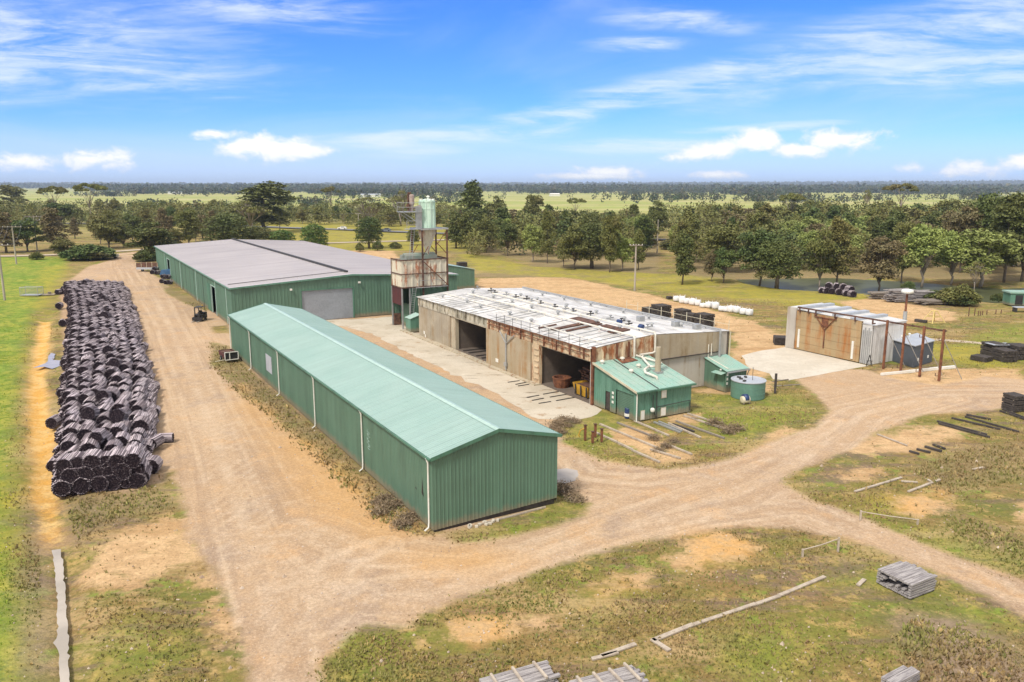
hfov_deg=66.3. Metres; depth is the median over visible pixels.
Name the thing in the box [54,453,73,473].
post bundle
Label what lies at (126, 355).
post bundle
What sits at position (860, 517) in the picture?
barrier
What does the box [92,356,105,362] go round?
post bundle
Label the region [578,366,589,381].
timber stack
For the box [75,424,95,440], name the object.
post bundle
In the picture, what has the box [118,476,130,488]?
post bundle
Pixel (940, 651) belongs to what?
grass tufts
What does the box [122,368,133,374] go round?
post bundle
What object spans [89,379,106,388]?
post bundle
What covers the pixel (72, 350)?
post bundle
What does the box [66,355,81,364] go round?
post bundle
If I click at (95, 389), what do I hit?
post bundle
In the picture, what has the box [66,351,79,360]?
post bundle
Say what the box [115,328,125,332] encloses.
post bundle
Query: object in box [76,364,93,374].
post bundle
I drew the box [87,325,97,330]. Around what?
post bundle
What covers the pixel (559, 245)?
gum tree
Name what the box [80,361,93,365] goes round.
post bundle
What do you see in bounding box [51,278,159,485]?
post bundles
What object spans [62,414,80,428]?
post bundle
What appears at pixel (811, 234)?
pale gum tree
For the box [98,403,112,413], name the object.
post bundle
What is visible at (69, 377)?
post bundle
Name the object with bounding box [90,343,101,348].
post bundle
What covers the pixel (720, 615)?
plank
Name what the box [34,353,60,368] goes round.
tarp
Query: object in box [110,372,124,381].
post bundle
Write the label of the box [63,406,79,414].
post bundle
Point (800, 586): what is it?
plank
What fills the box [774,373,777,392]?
dark post
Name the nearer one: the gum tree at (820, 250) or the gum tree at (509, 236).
the gum tree at (820, 250)
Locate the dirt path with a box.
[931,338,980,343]
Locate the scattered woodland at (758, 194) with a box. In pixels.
[36,185,1023,205]
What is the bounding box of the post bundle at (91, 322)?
[87,320,98,326]
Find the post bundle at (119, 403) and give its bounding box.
[112,399,129,409]
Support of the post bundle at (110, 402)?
on the post bundles at (85, 296)
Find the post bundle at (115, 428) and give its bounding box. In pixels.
[109,422,127,436]
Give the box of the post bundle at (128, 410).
[121,407,131,415]
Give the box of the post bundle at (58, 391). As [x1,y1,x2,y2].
[55,388,62,397]
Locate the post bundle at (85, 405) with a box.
[78,402,95,411]
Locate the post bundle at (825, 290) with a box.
[822,286,828,293]
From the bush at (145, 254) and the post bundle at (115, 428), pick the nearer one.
the post bundle at (115, 428)
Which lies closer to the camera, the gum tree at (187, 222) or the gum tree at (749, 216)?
the gum tree at (749, 216)
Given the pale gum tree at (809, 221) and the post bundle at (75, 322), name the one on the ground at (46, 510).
the pale gum tree at (809, 221)
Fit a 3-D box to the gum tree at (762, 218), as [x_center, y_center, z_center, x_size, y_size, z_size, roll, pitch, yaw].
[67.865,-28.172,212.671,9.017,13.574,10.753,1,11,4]
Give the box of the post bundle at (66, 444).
[60,436,79,451]
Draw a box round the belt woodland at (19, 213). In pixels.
[0,197,1020,268]
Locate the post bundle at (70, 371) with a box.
[64,367,76,379]
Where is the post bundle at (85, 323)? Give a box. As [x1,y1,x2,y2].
[79,321,88,326]
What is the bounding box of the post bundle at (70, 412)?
[61,409,80,422]
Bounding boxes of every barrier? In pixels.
[801,537,839,556]
[859,510,918,524]
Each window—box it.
[640,410,644,419]
[660,407,665,415]
[661,390,666,397]
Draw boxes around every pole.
[0,244,8,299]
[2,226,21,263]
[24,216,41,250]
[477,506,545,525]
[597,432,632,449]
[599,423,656,447]
[617,422,651,435]
[630,244,642,290]
[632,449,659,462]
[634,420,668,435]
[650,448,680,458]
[653,421,680,432]
[658,421,682,431]
[668,422,700,437]
[671,445,692,454]
[672,423,694,431]
[675,420,724,438]
[683,415,725,429]
[687,413,708,420]
[880,365,955,375]
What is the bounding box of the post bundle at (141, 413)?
[132,411,149,420]
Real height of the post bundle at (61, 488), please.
1.208 m
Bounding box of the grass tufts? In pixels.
[0,295,1023,681]
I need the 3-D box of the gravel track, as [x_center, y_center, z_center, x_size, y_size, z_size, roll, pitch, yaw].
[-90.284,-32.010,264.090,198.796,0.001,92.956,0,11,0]
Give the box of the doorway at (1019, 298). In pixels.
[1015,295,1023,304]
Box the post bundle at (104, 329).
[96,328,109,332]
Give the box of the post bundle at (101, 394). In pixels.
[95,389,111,401]
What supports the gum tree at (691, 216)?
on the ground at (46, 510)
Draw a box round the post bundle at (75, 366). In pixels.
[68,364,79,368]
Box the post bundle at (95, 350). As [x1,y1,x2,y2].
[93,347,101,353]
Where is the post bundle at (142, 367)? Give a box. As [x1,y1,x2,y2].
[135,363,149,373]
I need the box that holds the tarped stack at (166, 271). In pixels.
[160,269,170,278]
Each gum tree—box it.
[0,184,29,204]
[0,201,18,213]
[8,217,50,251]
[12,199,24,207]
[37,202,77,224]
[49,236,74,252]
[85,210,128,247]
[86,215,96,234]
[86,215,110,243]
[93,199,104,214]
[109,228,130,247]
[110,199,121,211]
[116,203,125,212]
[120,214,143,239]
[137,208,152,229]
[169,228,184,243]
[172,209,202,242]
[190,218,205,241]
[207,199,217,213]
[294,208,308,223]
[313,206,323,220]
[382,210,398,225]
[435,209,442,226]
[473,213,498,252]
[484,195,506,212]
[490,217,504,229]
[494,221,517,255]
[509,217,523,245]
[520,223,544,261]
[522,194,543,222]
[540,209,556,262]
[544,211,562,245]
[554,224,591,268]
[557,233,570,266]
[599,215,622,271]
[613,236,634,270]
[625,226,659,246]
[627,216,640,230]
[632,229,646,269]
[667,224,683,246]
[669,219,699,256]
[675,210,701,254]
[697,221,746,270]
[711,246,738,282]
[731,205,743,215]
[734,229,785,285]
[742,212,756,244]
[747,212,776,248]
[755,202,777,219]
[773,206,792,217]
[777,219,798,234]
[783,209,824,221]
[784,213,802,221]
[785,222,808,247]
[796,229,820,268]
[798,216,823,227]
[802,199,815,208]
[802,228,841,287]
[822,218,850,233]
[824,216,858,282]
[829,231,865,261]
[845,223,870,251]
[854,215,871,251]
[865,207,883,221]
[865,213,886,236]
[888,204,912,220]
[891,221,915,282]
[900,222,949,286]
[904,207,917,218]
[912,206,937,221]
[931,230,976,284]
[933,199,950,212]
[933,216,948,251]
[949,198,963,210]
[949,227,1023,286]
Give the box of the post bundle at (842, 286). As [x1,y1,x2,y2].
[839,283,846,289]
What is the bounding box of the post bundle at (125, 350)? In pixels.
[119,348,131,352]
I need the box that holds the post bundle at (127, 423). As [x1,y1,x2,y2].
[119,419,130,432]
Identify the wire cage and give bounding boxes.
[19,286,43,295]
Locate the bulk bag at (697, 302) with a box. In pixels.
[695,299,700,305]
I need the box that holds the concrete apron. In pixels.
[326,317,601,418]
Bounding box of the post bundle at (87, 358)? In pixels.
[80,356,94,364]
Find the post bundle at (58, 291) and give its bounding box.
[54,289,62,294]
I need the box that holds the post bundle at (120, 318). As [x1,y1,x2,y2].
[115,316,126,320]
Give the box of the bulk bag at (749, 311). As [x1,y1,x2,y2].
[745,308,752,315]
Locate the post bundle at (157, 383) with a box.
[151,381,160,389]
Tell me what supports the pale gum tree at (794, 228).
on the ground at (46, 510)
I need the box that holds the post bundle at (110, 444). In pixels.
[103,439,123,451]
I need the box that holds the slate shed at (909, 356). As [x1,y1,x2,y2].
[892,333,934,367]
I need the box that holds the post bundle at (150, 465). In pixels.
[147,457,152,471]
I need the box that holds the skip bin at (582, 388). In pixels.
[573,380,589,397]
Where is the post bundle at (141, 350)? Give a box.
[133,347,144,353]
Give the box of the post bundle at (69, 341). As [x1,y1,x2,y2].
[66,338,75,344]
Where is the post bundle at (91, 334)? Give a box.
[89,330,99,337]
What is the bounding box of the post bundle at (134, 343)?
[129,341,139,346]
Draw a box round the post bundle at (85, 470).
[77,466,94,481]
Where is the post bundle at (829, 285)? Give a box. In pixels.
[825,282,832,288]
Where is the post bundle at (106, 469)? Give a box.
[102,465,118,480]
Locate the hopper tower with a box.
[390,192,448,328]
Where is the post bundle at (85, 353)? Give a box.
[78,351,93,356]
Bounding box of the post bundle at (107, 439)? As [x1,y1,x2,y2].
[100,431,114,449]
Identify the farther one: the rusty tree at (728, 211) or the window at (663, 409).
the rusty tree at (728, 211)
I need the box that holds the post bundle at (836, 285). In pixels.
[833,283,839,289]
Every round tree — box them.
[198,212,251,241]
[242,225,272,239]
[268,229,295,240]
[298,223,329,245]
[353,216,382,247]
[406,230,419,241]
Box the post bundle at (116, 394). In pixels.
[108,387,120,402]
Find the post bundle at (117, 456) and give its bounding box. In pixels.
[107,448,127,470]
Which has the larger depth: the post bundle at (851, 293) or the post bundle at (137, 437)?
the post bundle at (851, 293)
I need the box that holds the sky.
[0,0,1023,183]
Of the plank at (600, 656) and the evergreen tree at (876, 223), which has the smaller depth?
the plank at (600, 656)
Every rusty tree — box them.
[0,212,22,252]
[34,206,70,249]
[68,217,82,238]
[152,215,173,228]
[154,207,173,233]
[191,203,205,217]
[196,214,209,238]
[207,210,214,223]
[510,212,524,218]
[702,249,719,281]
[712,209,739,226]
[722,215,747,230]
[742,207,755,216]
[796,223,830,265]
[858,235,908,290]
[905,219,936,227]
[941,205,986,272]
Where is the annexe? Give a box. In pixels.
[448,264,474,288]
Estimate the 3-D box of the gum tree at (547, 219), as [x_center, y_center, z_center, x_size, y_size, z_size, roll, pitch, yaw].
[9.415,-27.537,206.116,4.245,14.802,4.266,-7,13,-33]
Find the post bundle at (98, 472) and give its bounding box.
[89,466,106,479]
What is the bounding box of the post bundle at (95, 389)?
[90,385,103,394]
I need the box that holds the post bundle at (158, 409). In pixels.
[153,404,160,415]
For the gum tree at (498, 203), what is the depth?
368.92 m
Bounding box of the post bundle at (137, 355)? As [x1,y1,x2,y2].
[132,353,143,360]
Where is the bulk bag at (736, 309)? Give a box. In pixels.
[733,305,740,312]
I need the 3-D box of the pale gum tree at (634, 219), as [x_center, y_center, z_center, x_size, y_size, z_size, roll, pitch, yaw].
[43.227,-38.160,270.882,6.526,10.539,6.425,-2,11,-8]
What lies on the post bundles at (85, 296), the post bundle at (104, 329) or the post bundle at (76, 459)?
the post bundle at (104, 329)
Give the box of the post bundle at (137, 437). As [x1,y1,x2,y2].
[128,433,143,443]
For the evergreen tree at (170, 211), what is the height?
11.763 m
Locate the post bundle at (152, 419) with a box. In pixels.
[150,415,157,425]
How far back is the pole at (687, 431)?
65.13 m
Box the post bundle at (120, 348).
[116,346,129,351]
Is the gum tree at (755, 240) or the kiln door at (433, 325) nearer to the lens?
the kiln door at (433, 325)
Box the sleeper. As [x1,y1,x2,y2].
[914,319,927,322]
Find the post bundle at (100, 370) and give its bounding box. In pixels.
[91,367,105,375]
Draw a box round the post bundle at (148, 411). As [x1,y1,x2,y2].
[145,409,156,413]
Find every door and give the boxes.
[206,282,211,310]
[300,287,354,319]
[419,306,450,346]
[486,328,531,380]
[606,391,609,410]
[617,390,633,420]
[717,374,724,390]
[794,310,862,361]
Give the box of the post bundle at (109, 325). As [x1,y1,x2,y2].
[104,323,114,327]
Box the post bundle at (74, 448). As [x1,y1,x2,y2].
[63,444,79,454]
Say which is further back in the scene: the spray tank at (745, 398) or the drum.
the spray tank at (745, 398)
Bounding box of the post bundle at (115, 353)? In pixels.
[105,350,120,359]
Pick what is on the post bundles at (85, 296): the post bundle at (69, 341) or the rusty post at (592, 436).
the post bundle at (69, 341)
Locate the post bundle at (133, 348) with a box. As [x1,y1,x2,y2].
[129,345,138,351]
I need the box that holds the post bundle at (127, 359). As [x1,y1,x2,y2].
[122,358,132,363]
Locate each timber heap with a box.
[864,291,889,298]
[881,288,916,302]
[908,290,933,301]
[909,298,946,304]
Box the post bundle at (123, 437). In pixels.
[114,431,130,446]
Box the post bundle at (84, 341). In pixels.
[78,339,89,343]
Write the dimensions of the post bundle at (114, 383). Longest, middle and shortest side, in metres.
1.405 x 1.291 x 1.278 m
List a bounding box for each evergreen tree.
[122,221,179,250]
[165,205,178,227]
[227,180,300,229]
[287,206,296,220]
[330,206,339,218]
[344,208,350,222]
[442,211,466,247]
[453,179,492,219]
[453,210,490,248]
[474,209,484,220]
[494,207,511,231]
[544,204,553,210]
[555,209,576,237]
[570,209,578,222]
[572,222,605,267]
[578,212,603,226]
[628,204,638,217]
[634,214,656,251]
[647,200,670,233]
[667,230,696,284]
[680,206,698,229]
[726,215,740,246]
[752,239,804,288]
[753,202,766,215]
[787,203,802,219]
[799,207,825,218]
[814,211,827,222]
[826,204,842,220]
[840,212,867,238]
[841,203,850,212]
[864,216,882,248]
[865,202,887,209]
[877,209,908,237]
[878,216,901,256]
[910,203,929,210]
[918,211,945,229]
[966,191,1013,258]
[986,191,1023,282]
[993,202,1023,281]
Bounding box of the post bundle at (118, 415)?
[108,408,127,423]
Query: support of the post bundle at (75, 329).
on the post bundles at (85, 296)
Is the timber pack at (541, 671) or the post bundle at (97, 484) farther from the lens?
the post bundle at (97, 484)
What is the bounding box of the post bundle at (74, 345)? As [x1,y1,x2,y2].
[66,343,78,351]
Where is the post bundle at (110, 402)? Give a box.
[98,399,113,406]
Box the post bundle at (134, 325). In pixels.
[125,322,136,328]
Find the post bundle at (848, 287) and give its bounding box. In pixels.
[844,285,854,290]
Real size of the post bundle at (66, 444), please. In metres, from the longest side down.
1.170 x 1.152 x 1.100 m
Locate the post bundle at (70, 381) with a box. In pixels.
[65,377,75,386]
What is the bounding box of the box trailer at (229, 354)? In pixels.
[215,349,238,361]
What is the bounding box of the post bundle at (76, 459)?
[70,451,86,468]
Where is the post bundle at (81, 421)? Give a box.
[78,419,95,424]
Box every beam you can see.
[916,448,930,452]
[924,445,941,451]
[932,443,945,449]
[937,420,986,434]
[938,422,989,437]
[951,417,1000,429]
[965,416,1018,431]
[966,414,990,419]
[999,410,1023,419]
[1002,408,1023,417]
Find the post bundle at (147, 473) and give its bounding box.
[145,466,150,483]
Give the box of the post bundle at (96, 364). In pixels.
[92,360,105,370]
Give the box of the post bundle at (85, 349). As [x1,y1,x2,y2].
[82,347,93,353]
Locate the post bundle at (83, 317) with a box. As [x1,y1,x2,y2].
[78,316,89,319]
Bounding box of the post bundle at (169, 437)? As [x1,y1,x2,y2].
[159,433,173,442]
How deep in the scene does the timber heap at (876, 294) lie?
141.96 m
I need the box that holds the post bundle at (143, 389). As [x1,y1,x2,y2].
[132,386,147,398]
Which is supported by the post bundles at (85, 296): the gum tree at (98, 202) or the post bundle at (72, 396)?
the post bundle at (72, 396)
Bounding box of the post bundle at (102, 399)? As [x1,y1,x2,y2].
[98,397,113,404]
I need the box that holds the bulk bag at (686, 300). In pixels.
[684,298,688,303]
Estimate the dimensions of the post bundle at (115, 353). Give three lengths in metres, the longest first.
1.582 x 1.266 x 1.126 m
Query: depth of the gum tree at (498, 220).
281.81 m
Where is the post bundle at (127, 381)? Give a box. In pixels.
[118,378,132,387]
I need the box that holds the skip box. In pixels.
[405,312,418,331]
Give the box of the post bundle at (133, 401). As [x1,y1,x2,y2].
[129,397,143,408]
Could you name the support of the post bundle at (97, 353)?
on the post bundles at (85, 296)
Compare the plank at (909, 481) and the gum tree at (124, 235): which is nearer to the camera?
the plank at (909, 481)
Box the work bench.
[1012,306,1023,311]
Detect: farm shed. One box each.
[361,194,380,196]
[549,193,559,195]
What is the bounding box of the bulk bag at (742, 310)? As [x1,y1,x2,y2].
[739,307,746,314]
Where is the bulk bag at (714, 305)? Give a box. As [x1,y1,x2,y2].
[711,301,718,308]
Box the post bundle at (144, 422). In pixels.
[131,415,151,430]
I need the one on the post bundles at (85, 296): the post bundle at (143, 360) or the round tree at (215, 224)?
the post bundle at (143, 360)
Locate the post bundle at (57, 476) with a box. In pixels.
[54,468,63,479]
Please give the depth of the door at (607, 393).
71.09 m
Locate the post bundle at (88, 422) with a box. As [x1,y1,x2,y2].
[79,419,96,428]
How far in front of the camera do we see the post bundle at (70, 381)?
75.11 m
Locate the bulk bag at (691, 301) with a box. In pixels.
[689,297,696,304]
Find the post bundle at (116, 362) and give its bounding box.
[107,358,122,366]
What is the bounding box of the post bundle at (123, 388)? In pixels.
[118,384,129,393]
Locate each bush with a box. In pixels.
[28,251,45,259]
[56,244,117,259]
[132,248,155,260]
[355,242,363,250]
[372,241,383,250]
[388,242,402,247]
[659,238,669,247]
[900,281,915,288]
[923,290,940,298]
[934,283,983,304]
[990,293,1002,301]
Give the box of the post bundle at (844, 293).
[841,289,847,296]
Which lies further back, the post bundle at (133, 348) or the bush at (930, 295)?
the bush at (930, 295)
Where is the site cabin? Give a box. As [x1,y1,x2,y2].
[1002,290,1023,304]
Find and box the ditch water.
[52,549,69,681]
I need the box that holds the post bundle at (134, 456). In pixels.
[123,446,144,468]
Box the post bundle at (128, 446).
[125,444,138,449]
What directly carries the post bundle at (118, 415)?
on the post bundle at (127, 423)
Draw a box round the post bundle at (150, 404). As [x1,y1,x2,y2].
[146,402,154,407]
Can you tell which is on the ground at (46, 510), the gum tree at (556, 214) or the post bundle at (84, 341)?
the gum tree at (556, 214)
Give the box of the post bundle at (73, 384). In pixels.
[66,380,77,388]
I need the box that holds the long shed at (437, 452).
[227,303,562,531]
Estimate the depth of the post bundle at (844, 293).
145.39 m
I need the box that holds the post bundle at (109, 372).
[104,366,120,378]
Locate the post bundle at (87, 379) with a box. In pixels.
[77,376,92,385]
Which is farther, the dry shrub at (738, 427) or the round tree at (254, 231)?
the round tree at (254, 231)
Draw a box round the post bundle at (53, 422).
[45,414,61,428]
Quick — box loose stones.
[1,352,1021,681]
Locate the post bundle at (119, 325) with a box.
[115,323,125,327]
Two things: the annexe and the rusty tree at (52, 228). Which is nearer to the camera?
the annexe
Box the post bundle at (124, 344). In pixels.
[117,343,130,347]
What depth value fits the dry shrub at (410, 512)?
48.30 m
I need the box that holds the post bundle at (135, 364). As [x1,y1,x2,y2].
[132,361,141,371]
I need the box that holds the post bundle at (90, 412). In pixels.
[80,406,99,419]
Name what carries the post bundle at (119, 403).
on the post bundles at (85, 296)
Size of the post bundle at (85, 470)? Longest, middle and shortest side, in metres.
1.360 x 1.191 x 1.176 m
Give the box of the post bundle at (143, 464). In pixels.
[132,457,147,474]
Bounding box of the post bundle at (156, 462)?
[148,455,162,473]
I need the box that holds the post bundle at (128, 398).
[118,394,131,401]
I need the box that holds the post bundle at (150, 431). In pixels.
[146,428,155,435]
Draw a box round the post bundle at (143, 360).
[132,356,146,363]
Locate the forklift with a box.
[192,305,206,321]
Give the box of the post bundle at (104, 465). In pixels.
[100,461,112,475]
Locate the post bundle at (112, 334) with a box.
[108,332,116,337]
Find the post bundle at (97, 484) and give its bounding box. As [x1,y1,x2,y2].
[90,476,108,492]
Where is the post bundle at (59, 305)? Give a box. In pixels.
[55,302,63,308]
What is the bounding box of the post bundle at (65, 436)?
[58,432,75,447]
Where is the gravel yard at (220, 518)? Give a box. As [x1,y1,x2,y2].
[42,250,1023,681]
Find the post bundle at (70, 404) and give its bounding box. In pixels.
[62,400,80,412]
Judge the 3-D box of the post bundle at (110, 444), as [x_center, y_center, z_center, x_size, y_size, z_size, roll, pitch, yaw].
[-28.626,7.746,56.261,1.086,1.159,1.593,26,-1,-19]
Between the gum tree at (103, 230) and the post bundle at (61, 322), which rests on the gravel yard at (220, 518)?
the post bundle at (61, 322)
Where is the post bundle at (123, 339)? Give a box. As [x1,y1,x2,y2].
[118,337,128,343]
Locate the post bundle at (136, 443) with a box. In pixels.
[127,441,142,448]
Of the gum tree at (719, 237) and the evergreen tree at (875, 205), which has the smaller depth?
the gum tree at (719, 237)
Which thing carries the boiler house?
on the ground at (46, 510)
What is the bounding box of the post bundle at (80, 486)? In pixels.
[71,477,90,494]
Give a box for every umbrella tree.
[36,186,68,223]
[72,182,107,213]
[320,186,340,218]
[567,198,586,210]
[779,193,805,214]
[882,183,919,206]
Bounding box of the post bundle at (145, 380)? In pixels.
[135,377,148,384]
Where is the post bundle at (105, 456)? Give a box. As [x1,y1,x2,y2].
[96,450,112,465]
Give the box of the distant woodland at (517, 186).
[0,180,1023,191]
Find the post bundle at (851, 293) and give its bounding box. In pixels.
[847,290,856,297]
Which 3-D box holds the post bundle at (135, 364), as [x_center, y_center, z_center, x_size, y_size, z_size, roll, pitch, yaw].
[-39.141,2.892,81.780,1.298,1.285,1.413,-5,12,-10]
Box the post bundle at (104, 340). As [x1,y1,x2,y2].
[98,338,109,343]
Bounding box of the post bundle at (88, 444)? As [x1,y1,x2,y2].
[79,438,100,451]
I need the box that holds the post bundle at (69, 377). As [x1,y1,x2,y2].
[66,373,80,381]
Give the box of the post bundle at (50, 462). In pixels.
[46,456,56,471]
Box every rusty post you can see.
[578,424,587,440]
[591,431,594,442]
[593,423,596,436]
[600,428,603,441]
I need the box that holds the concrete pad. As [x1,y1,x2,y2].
[742,347,867,379]
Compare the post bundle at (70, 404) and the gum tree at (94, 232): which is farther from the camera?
the gum tree at (94, 232)
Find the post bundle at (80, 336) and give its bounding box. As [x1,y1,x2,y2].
[76,333,89,340]
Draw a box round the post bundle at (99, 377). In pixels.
[92,376,106,382]
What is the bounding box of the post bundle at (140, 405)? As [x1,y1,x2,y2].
[131,400,146,411]
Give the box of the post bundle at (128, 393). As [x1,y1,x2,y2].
[119,391,132,397]
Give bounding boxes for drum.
[624,407,628,418]
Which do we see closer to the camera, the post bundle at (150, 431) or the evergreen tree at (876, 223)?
the post bundle at (150, 431)
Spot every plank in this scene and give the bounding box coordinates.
[591,651,618,660]
[601,642,636,655]
[650,638,670,651]
[651,622,694,640]
[693,602,756,625]
[755,594,780,604]
[778,575,825,596]
[854,476,902,491]
[856,578,866,585]
[877,434,907,445]
[901,480,917,482]
[907,479,940,492]
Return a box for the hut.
[704,344,750,391]
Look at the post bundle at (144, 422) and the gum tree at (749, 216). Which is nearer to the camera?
the post bundle at (144, 422)
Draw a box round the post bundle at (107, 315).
[99,311,111,318]
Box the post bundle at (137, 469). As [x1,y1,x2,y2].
[123,463,141,478]
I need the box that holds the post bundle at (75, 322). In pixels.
[70,320,81,325]
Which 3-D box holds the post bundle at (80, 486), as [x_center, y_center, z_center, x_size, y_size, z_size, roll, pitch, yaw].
[-28.660,9.460,52.370,1.259,1.120,1.573,24,2,-23]
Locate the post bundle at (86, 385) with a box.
[76,382,91,391]
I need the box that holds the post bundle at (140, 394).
[131,392,144,399]
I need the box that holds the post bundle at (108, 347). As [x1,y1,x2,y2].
[102,344,115,353]
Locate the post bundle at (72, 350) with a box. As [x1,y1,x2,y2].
[66,348,77,353]
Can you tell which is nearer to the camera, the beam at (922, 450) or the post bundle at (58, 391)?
the beam at (922, 450)
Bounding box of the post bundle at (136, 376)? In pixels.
[131,371,146,384]
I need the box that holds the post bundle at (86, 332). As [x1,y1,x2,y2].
[78,330,90,334]
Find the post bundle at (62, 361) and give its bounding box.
[59,357,65,365]
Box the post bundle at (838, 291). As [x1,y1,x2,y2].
[835,288,841,294]
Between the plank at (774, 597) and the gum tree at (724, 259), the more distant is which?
the gum tree at (724, 259)
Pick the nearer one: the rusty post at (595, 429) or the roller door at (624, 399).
the rusty post at (595, 429)
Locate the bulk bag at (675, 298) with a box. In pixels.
[673,295,678,300]
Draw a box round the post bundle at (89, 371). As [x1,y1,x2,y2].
[81,369,91,374]
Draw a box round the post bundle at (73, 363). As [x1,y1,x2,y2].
[67,361,79,368]
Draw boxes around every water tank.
[557,468,578,482]
[730,375,766,400]
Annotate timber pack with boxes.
[479,660,560,681]
[569,662,648,681]
[876,561,937,598]
[881,665,919,681]
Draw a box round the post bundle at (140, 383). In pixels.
[131,381,147,391]
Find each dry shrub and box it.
[361,500,404,518]
[366,495,384,505]
[371,489,395,501]
[379,498,398,508]
[386,510,416,531]
[389,497,405,508]
[390,509,419,521]
[404,507,416,517]
[545,418,566,426]
[548,422,563,430]
[554,413,574,421]
[555,426,570,434]
[557,477,579,492]
[557,483,587,497]
[560,491,588,504]
[563,421,573,428]
[564,415,582,422]
[645,431,661,440]
[654,447,667,451]
[657,440,679,448]
[666,436,680,442]
[707,413,727,426]
[715,423,742,434]
[728,419,747,431]
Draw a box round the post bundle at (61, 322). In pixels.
[58,318,65,326]
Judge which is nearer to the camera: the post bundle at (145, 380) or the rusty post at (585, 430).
the rusty post at (585, 430)
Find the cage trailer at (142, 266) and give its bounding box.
[135,262,158,270]
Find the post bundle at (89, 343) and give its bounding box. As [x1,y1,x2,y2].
[84,341,96,346]
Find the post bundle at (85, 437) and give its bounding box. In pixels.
[79,432,90,444]
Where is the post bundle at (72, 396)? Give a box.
[64,392,79,404]
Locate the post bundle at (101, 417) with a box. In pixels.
[96,411,109,425]
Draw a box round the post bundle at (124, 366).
[118,361,131,371]
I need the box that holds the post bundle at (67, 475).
[59,467,78,484]
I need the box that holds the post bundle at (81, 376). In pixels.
[74,373,91,380]
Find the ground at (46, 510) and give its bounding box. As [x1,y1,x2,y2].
[0,188,1023,681]
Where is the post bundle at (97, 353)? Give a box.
[94,351,102,357]
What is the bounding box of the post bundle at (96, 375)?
[92,373,104,378]
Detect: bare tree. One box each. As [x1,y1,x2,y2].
[226,200,271,226]
[346,197,391,220]
[386,189,411,225]
[862,189,871,202]
[962,261,989,289]
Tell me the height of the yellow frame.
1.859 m
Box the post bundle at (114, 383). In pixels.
[106,381,118,388]
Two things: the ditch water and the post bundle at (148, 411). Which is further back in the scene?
the post bundle at (148, 411)
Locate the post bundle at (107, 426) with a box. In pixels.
[101,422,113,430]
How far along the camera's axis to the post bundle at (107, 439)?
57.13 m
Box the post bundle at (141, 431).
[129,427,146,438]
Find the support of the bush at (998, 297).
on the ground at (46, 510)
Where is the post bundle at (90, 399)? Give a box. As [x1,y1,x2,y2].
[82,395,97,406]
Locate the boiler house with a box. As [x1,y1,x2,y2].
[592,346,696,421]
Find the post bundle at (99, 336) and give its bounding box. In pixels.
[94,333,105,338]
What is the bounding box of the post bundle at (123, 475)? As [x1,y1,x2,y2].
[111,463,131,481]
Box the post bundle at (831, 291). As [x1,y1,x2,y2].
[828,288,834,293]
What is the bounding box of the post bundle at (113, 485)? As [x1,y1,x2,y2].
[103,474,121,490]
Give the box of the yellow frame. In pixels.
[923,310,944,323]
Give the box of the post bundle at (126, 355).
[118,352,132,359]
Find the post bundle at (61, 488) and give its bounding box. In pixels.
[52,479,71,497]
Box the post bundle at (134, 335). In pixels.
[127,333,139,340]
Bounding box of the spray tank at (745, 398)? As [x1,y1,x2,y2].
[740,394,750,403]
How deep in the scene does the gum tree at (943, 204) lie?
322.42 m
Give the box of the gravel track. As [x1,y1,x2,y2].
[0,239,449,256]
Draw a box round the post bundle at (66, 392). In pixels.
[61,388,75,400]
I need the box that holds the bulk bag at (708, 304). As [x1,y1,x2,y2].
[705,300,711,307]
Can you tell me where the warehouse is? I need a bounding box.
[154,238,458,323]
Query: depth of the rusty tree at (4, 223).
236.91 m
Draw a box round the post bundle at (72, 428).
[61,422,80,436]
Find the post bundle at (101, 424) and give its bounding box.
[95,420,112,428]
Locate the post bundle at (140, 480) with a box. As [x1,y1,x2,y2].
[127,467,150,488]
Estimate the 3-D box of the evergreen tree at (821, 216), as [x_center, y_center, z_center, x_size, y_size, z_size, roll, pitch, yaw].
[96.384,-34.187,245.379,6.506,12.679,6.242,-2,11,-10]
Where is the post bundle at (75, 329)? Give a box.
[70,326,80,334]
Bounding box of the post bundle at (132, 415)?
[128,410,142,420]
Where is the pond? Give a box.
[738,278,1023,302]
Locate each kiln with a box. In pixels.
[400,286,730,404]
[785,289,961,380]
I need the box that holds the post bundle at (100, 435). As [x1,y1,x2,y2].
[88,428,108,444]
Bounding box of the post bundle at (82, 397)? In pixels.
[77,390,94,404]
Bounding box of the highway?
[245,225,664,239]
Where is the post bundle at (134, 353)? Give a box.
[130,351,142,355]
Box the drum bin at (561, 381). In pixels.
[552,375,570,387]
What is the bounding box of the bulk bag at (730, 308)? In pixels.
[727,304,735,311]
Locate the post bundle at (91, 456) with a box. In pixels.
[81,448,103,472]
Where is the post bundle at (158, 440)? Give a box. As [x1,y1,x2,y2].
[148,434,164,448]
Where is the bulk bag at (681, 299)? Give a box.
[679,295,684,302]

